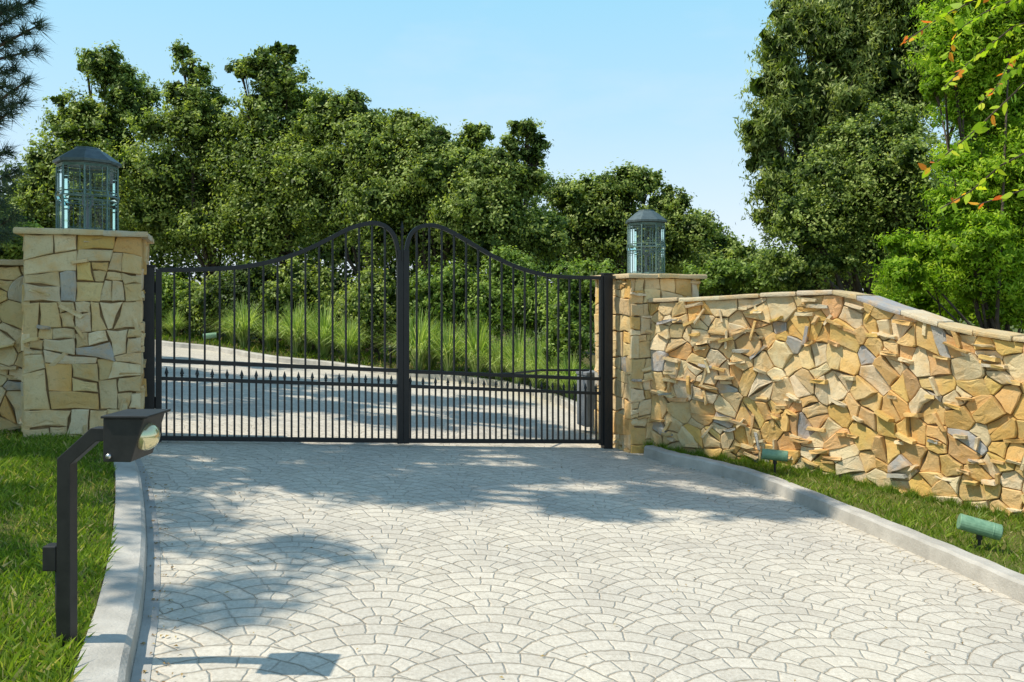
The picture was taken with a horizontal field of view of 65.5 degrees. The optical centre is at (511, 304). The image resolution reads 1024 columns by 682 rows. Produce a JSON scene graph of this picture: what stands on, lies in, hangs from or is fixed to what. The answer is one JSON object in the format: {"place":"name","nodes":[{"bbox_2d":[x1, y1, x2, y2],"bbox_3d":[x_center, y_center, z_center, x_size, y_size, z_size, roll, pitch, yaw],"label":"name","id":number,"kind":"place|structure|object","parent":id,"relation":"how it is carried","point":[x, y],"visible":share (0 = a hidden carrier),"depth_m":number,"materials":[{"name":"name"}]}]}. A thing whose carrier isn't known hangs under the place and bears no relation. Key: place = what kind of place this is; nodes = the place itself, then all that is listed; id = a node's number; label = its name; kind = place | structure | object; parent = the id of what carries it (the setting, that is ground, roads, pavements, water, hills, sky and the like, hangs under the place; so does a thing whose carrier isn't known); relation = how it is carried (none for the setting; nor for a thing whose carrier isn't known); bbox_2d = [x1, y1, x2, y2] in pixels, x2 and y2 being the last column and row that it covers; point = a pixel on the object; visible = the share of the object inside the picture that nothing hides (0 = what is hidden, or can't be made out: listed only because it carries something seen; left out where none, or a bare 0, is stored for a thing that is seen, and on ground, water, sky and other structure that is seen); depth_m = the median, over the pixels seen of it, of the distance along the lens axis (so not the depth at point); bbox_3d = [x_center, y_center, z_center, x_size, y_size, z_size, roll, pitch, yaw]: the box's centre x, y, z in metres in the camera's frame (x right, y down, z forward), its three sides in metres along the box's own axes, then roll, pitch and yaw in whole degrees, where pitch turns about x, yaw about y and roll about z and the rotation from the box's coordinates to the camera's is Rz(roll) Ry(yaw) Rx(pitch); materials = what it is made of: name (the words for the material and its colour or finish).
{"place":"outdoors","nodes":[
{"label":"outdoors","id":0,"kind":"place"},
{"bbox_2d":[0,428,122,681],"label":"lawn","id":1,"kind":"structure","parent":0,"point":[31,545],"depth_m":4.63,"materials":[{"name":"green plant"}]},
{"bbox_2d":[42,409,170,646],"bbox_3d":[-1.704,0.958,3.328,0.485,1.014,0.224,0,0,0],"label":"intercom post","id":2,"kind":"object","parent":1,"relation":"on","point":[128,435],"visible":0.95,"depth_m":3.30,"materials":[{"name":"black metal"}]},
{"bbox_2d":[162,308,195,336],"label":"ornamental grass","id":3,"kind":"object","parent":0,"point":[178,326],"depth_m":24.39,"materials":[{"name":"green plant"}]},
{"bbox_2d":[207,303,253,343],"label":"ornamental grass","id":4,"kind":"object","parent":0,"point":[229,334],"depth_m":23.64,"materials":[{"name":"green plant"}]},
{"bbox_2d":[194,294,274,347],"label":"ornamental grass","id":5,"kind":"object","parent":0,"point":[241,327],"depth_m":22.38,"materials":[{"name":"green plant"}]},
{"bbox_2d":[237,307,285,350],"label":"ornamental grass","id":6,"kind":"object","parent":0,"point":[271,340],"depth_m":22.23,"materials":[{"name":"green plant"}]},
{"bbox_2d":[253,297,321,355],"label":"ornamental grass","id":7,"kind":"object","parent":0,"point":[298,343],"depth_m":21.17,"materials":[{"name":"green plant"}]},
{"bbox_2d":[271,308,317,351],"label":"ornamental grass","id":8,"kind":"object","parent":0,"point":[307,345],"depth_m":22.48,"materials":[{"name":"green plant"}]},
{"bbox_2d":[280,301,367,358],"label":"ornamental grass","id":9,"kind":"object","parent":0,"point":[325,322],"depth_m":20.69,"materials":[{"name":"green plant"}]},
{"bbox_2d":[162,325,594,401],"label":"planting bank","id":10,"kind":"structure","parent":0,"point":[561,394],"depth_m":23.17,"materials":[{"name":"green plant"}]},
{"bbox_2d":[0,40,175,239],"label":"oak tree","id":11,"kind":"object","parent":10,"relation":"on","point":[89,122],"visible":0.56,"depth_m":29.11,"materials":[{"name":"green plant"}]},
{"bbox_2d":[93,34,261,334],"bbox_3d":[-11.468,-4.115,28.585,6.983,10.686,5.843,0,0,-44],"label":"oak tree","id":12,"kind":"object","parent":10,"relation":"on","point":[168,175],"visible":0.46,"depth_m":27.34,"materials":[{"name":"green plant"}]},
{"bbox_2d":[162,260,208,337],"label":"shrub","id":13,"kind":"object","parent":10,"relation":"on","point":[167,293],"visible":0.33,"depth_m":25.46,"materials":[{"name":"green plant"}]},
{"bbox_2d":[203,332,216,339],"bbox_3d":[-8.494,1.009,22.400,0.375,0.449,0.165,0,0,-17],"label":"garden spotlight","id":14,"kind":"object","parent":10,"relation":"on","point":[209,336],"visible":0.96,"depth_m":22.35,"materials":[{"name":"green paint"}]},
{"bbox_2d":[164,41,338,341],"bbox_3d":[-8.288,-3.762,26.904,6.801,10.423,5.620,0,0,0],"label":"oak tree","id":15,"kind":"object","parent":10,"relation":"on","point":[249,162],"visible":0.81,"depth_m":26.33,"materials":[{"name":"green plant"}]},
{"bbox_2d":[317,315,381,361],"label":"ornamental grass","id":16,"kind":"object","parent":10,"relation":"on","point":[352,342],"depth_m":20.25,"materials":[{"name":"green plant"}]},
{"bbox_2d":[388,345,392,367],"bbox_3d":[-2.988,1.291,19.600,0.117,0.580,0.120,0,0,0],"label":"bollard light","id":17,"kind":"object","parent":10,"relation":"on","point":[390,349],"visible":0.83,"depth_m":19.58,"materials":[{"name":"black metal"}]},
{"bbox_2d":[422,310,527,376],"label":"ornamental grass","id":18,"kind":"object","parent":10,"relation":"on","point":[471,350],"depth_m":18.27,"materials":[{"name":"green plant"}]},
{"bbox_2d":[470,332,511,379],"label":"ornamental grass","id":19,"kind":"object","parent":10,"relation":"on","point":[496,366],"depth_m":18.02,"materials":[{"name":"green plant"}]},
{"bbox_2d":[470,323,540,383],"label":"ornamental grass","id":20,"kind":"object","parent":10,"relation":"on","point":[518,346],"depth_m":17.42,"materials":[{"name":"green plant"}]},
{"bbox_2d":[504,333,545,388],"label":"ornamental grass","id":21,"kind":"object","parent":10,"relation":"on","point":[530,358],"depth_m":16.68,"materials":[{"name":"green plant"}]},
{"bbox_2d":[515,344,589,393],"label":"ornamental grass","id":22,"kind":"object","parent":10,"relation":"on","point":[552,364],"depth_m":15.73,"materials":[{"name":"green plant"}]},
{"bbox_2d":[538,348,592,399],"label":"ornamental grass","id":23,"kind":"object","parent":10,"relation":"on","point":[565,381],"depth_m":15.06,"materials":[{"name":"green plant"}]},
{"bbox_2d":[532,157,725,273],"bbox_3d":[3.554,-1.323,27.526,6.949,7.317,4.718,0,0,0],"label":"oak tree","id":24,"kind":"object","parent":10,"relation":"on","point":[600,211],"visible":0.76,"depth_m":26.63,"materials":[{"name":"green plant"}]},
{"bbox_2d":[665,208,830,296],"bbox_3d":[8.488,-0.517,30.012,7.555,6.421,4.338,0,0,0],"label":"oak tree","id":25,"kind":"object","parent":10,"relation":"on","point":[728,246],"visible":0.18,"depth_m":29.21,"materials":[{"name":"green plant"}]},
{"bbox_2d":[755,94,976,294],"bbox_3d":[7.281,-0.752,15.232,5.242,6.333,3.668,0,0,-41],"label":"oak tree","id":26,"kind":"object","parent":10,"relation":"on","point":[871,173],"visible":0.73,"depth_m":14.56,"materials":[{"name":"green plant"}]},
{"bbox_2d":[863,0,1023,332],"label":"pepper tree","id":27,"kind":"object","parent":10,"relation":"on","point":[989,240],"visible":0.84,"depth_m":10.28,"materials":[{"name":"green plant"}]},
{"bbox_2d":[870,264,1023,332],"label":"shrub","id":28,"kind":"object","parent":10,"relation":"on","point":[919,301],"visible":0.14,"depth_m":12.48,"materials":[{"name":"green plant"}]},
{"bbox_2d":[376,304,463,369],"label":"ornamental grass","id":29,"kind":"object","parent":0,"point":[422,338],"depth_m":18.88,"materials":[{"name":"green plant"}]},
{"bbox_2d":[418,310,445,369],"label":"ornamental grass","id":30,"kind":"object","parent":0,"point":[433,360],"depth_m":19.85,"materials":[{"name":"green plant"}]},
{"bbox_2d":[409,317,491,370],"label":"ornamental grass","id":31,"kind":"object","parent":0,"point":[448,360],"depth_m":18.61,"materials":[{"name":"green plant"}]},
{"bbox_2d":[456,320,498,371],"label":"ornamental grass","id":32,"kind":"object","parent":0,"point":[485,336],"depth_m":19.60,"materials":[{"name":"green plant"}]},
{"bbox_2d":[0,0,976,283],"label":"sky","id":33,"kind":"structure","parent":0,"point":[653,83],"materials":[{"name":"blue"}]},
{"bbox_2d":[509,330,553,385],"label":"ornamental grass","id":34,"kind":"object","parent":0,"point":[544,380],"depth_m":17.65,"materials":[{"name":"green plant"}]},
{"bbox_2d":[73,346,1023,681],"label":"driveway","id":35,"kind":"structure","parent":0,"point":[779,588],"depth_m":5.15,"materials":[{"name":"grey stone"}]},
{"bbox_2d":[73,460,146,681],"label":"kerb","id":36,"kind":"structure","parent":35,"relation":"on","point":[109,646],"depth_m":3.86,"materials":[{"name":"concrete"}]},
{"bbox_2d":[131,458,159,681],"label":"gutter","id":37,"kind":"object","parent":35,"relation":"on","point":[144,656],"visible":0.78,"depth_m":4.18,"materials":[{"name":"concrete"}]},
{"bbox_2d":[143,265,155,408],"bbox_3d":[-3.757,0.520,8.257,0.176,1.860,0.124,0,0,-22],"label":"gate post","id":38,"kind":"object","parent":35,"relation":"on","point":[149,320],"visible":0.53,"depth_m":8.21,"materials":[{"name":"black metal"}]},
{"bbox_2d":[155,221,403,443],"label":"driveway gate","id":39,"kind":"structure","parent":38,"relation":"attached to","point":[159,377],"depth_m":8.78,"materials":[{"name":"black metal"}]},
{"bbox_2d":[162,340,594,432],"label":"kerb","id":40,"kind":"structure","parent":35,"relation":"on","point":[254,355],"depth_m":19.35,"materials":[{"name":"concrete"}]},
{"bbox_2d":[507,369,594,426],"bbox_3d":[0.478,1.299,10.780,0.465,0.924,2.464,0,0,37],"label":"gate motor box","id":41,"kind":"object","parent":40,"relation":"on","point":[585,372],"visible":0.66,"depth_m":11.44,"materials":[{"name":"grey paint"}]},
{"bbox_2d":[599,273,613,448],"bbox_3d":[1.207,0.733,10.239,0.176,2.272,0.124,0,0,-22],"label":"gate post","id":42,"kind":"object","parent":35,"relation":"on","point":[608,360],"visible":0.88,"depth_m":10.20,"materials":[{"name":"black metal"}]},
{"bbox_2d":[403,223,603,444],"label":"driveway gate","id":43,"kind":"structure","parent":42,"relation":"attached to","point":[407,387],"depth_m":9.67,"materials":[{"name":"black metal"}]},
{"bbox_2d":[644,445,1023,602],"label":"kerb","id":44,"kind":"structure","parent":35,"relation":"on","point":[995,576],"depth_m":6.72,"materials":[{"name":"concrete"}]},
{"bbox_2d":[480,314,1023,342],"bbox_3d":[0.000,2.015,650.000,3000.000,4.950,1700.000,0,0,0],"label":"ground","id":45,"kind":"structure","parent":0,"point":[1011,327],"depth_m":132.17,"materials":[{"name":"green plant"}]},
{"bbox_2d":[0,259,23,432],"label":"stone wall","id":46,"kind":"structure","parent":45,"relation":"on","point":[11,311],"depth_m":7.83,"materials":[{"name":"beige stone"}]},
{"bbox_2d":[0,211,43,259],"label":"shrub","id":47,"kind":"object","parent":45,"relation":"on","point":[15,251],"visible":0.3,"depth_m":12.70,"materials":[{"name":"green plant"}]},
{"bbox_2d":[0,0,60,256],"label":"pine tree","id":48,"kind":"object","parent":45,"relation":"on","point":[8,9],"visible":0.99,"depth_m":11.91,"materials":[{"name":"green plant"}]},
{"bbox_2d":[13,227,153,438],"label":"stone pillar","id":49,"kind":"structure","parent":45,"relation":"on","point":[83,332],"depth_m":7.75,"materials":[{"name":"beige stone"}]},
{"bbox_2d":[52,146,121,229],"bbox_3d":[-4.370,-1.172,8.201,0.588,0.880,0.588,0,0,0],"label":"lantern","id":50,"kind":"object","parent":49,"relation":"on","point":[91,160],"visible":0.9,"depth_m":8.11,"materials":[{"name":"metal"}]},
{"bbox_2d":[177,271,255,340],"bbox_3d":[-9.237,0.088,24.975,2.556,2.434,2.280,0,0,42],"label":"shrub","id":51,"kind":"object","parent":45,"relation":"on","point":[197,298],"visible":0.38,"depth_m":24.37,"materials":[{"name":"green plant"}]},
{"bbox_2d":[200,256,288,344],"bbox_3d":[-7.688,-0.046,24.488,3.555,2.925,2.767,0,0,0],"label":"shrub","id":52,"kind":"object","parent":45,"relation":"on","point":[241,283],"visible":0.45,"depth_m":24.09,"materials":[{"name":"green plant"}]},
{"bbox_2d":[256,247,354,350],"bbox_3d":[-5.780,-0.097,23.739,3.801,3.285,2.837,0,0,10],"label":"shrub","id":53,"kind":"object","parent":45,"relation":"on","point":[298,291],"visible":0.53,"depth_m":23.27,"materials":[{"name":"green plant"}]},
{"bbox_2d":[244,85,439,353],"bbox_3d":[-4.667,-2.625,25.181,7.266,8.605,5.107,0,0,26],"label":"oak tree","id":54,"kind":"object","parent":45,"relation":"on","point":[352,122],"visible":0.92,"depth_m":24.31,"materials":[{"name":"green plant"}]},
{"bbox_2d":[334,251,414,360],"bbox_3d":[-3.703,0.124,21.741,2.560,3.138,2.725,0,0,0],"label":"shrub","id":55,"kind":"object","parent":45,"relation":"on","point":[365,300],"visible":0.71,"depth_m":21.51,"materials":[{"name":"green plant"}]},
{"bbox_2d":[339,106,495,359],"bbox_3d":[-2.318,-2.114,24.500,5.814,7.908,4.572,0,0,-36],"label":"oak tree","id":56,"kind":"object","parent":45,"relation":"on","point":[433,156],"visible":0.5,"depth_m":23.40,"materials":[{"name":"green plant"}]},
{"bbox_2d":[387,255,492,338],"bbox_3d":[-1.826,0.163,20.812,2.763,3.358,2.488,0,0,37],"label":"shrub","id":57,"kind":"object","parent":45,"relation":"on","point":[435,293],"visible":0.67,"depth_m":20.20,"materials":[{"name":"green plant"}]},
{"bbox_2d":[426,116,573,348],"bbox_3d":[-0.372,-1.668,22.301,4.212,7.261,3.276,0,0,-25],"label":"oak tree","id":58,"kind":"object","parent":45,"relation":"on","point":[492,208],"visible":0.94,"depth_m":21.81,"materials":[{"name":"green plant"}]},
{"bbox_2d":[460,243,554,342],"bbox_3d":[0.247,0.211,19.066,2.760,3.454,2.470,0,0,23],"label":"shrub","id":59,"kind":"object","parent":45,"relation":"on","point":[509,256],"visible":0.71,"depth_m":18.70,"materials":[{"name":"green plant"}]},
{"bbox_2d":[0,151,1023,348],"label":"woodland","id":60,"kind":"object","parent":45,"relation":"on","point":[339,258],"visible":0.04,"depth_m":37.18,"materials":[{"name":"green plant"}]},
{"bbox_2d":[527,254,624,390],"bbox_3d":[1.232,0.448,16.296,2.223,3.093,2.107,0,0,-45],"label":"shrub","id":61,"kind":"object","parent":45,"relation":"on","point":[588,268],"visible":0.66,"depth_m":15.71,"materials":[{"name":"green plant"}]},
{"bbox_2d":[593,273,706,452],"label":"stone pillar","id":62,"kind":"structure","parent":45,"relation":"on","point":[633,293],"depth_m":10.10,"materials":[{"name":"beige stone"}]},
{"bbox_2d":[625,209,666,273],"bbox_3d":[1.789,-0.827,10.638,0.519,0.870,0.519,0,0,0],"label":"lantern","id":63,"kind":"object","parent":62,"relation":"on","point":[646,218],"visible":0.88,"depth_m":10.53,"materials":[{"name":"metal"}]},
{"bbox_2d":[679,253,800,296],"bbox_3d":[4.636,0.601,16.182,3.005,3.292,1.520,0,0,0],"label":"shrub","id":64,"kind":"object","parent":45,"relation":"on","point":[726,274],"visible":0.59,"depth_m":15.90,"materials":[{"name":"green plant"}]},
{"bbox_2d":[648,290,1023,516],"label":"stone wall","id":65,"kind":"structure","parent":45,"relation":"on","point":[878,389],"depth_m":8.73,"materials":[{"name":"beige stone"}]},
{"bbox_2d":[733,0,957,293],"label":"eucalyptus tree","id":66,"kind":"object","parent":45,"relation":"on","point":[846,45],"visible":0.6,"depth_m":19.45,"materials":[{"name":"green plant"}]},
{"bbox_2d":[901,0,1023,215],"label":"plum tree","id":67,"kind":"object","parent":45,"relation":"on","point":[978,128],"visible":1,"depth_m":4.96,"materials":[{"name":"green plant"}]},
{"bbox_2d":[654,443,1023,574],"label":"lawn","id":68,"kind":"structure","parent":0,"point":[951,536],"depth_m":7.25,"materials":[{"name":"green plant"}]},
{"bbox_2d":[762,448,787,474],"bbox_3d":[2.894,1.754,8.764,0.278,0.326,0.124,0,0,20],"label":"garden spotlight","id":69,"kind":"object","parent":68,"relation":"on","point":[774,455],"visible":0.98,"depth_m":8.72,"materials":[{"name":"green paint"}]},
{"bbox_2d":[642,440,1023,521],"bbox_3d":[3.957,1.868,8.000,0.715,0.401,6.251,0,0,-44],"label":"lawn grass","id":70,"kind":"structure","parent":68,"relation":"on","point":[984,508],"depth_m":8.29,"materials":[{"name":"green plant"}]},
{"bbox_2d":[956,514,1002,549],"bbox_3d":[3.602,1.778,6.135,0.310,0.310,0.128,0,0,20],"label":"garden spotlight","id":71,"kind":"object","parent":68,"relation":"on","point":[980,528],"visible":0.99,"depth_m":6.09,"materials":[{"name":"green paint"}]}
]}

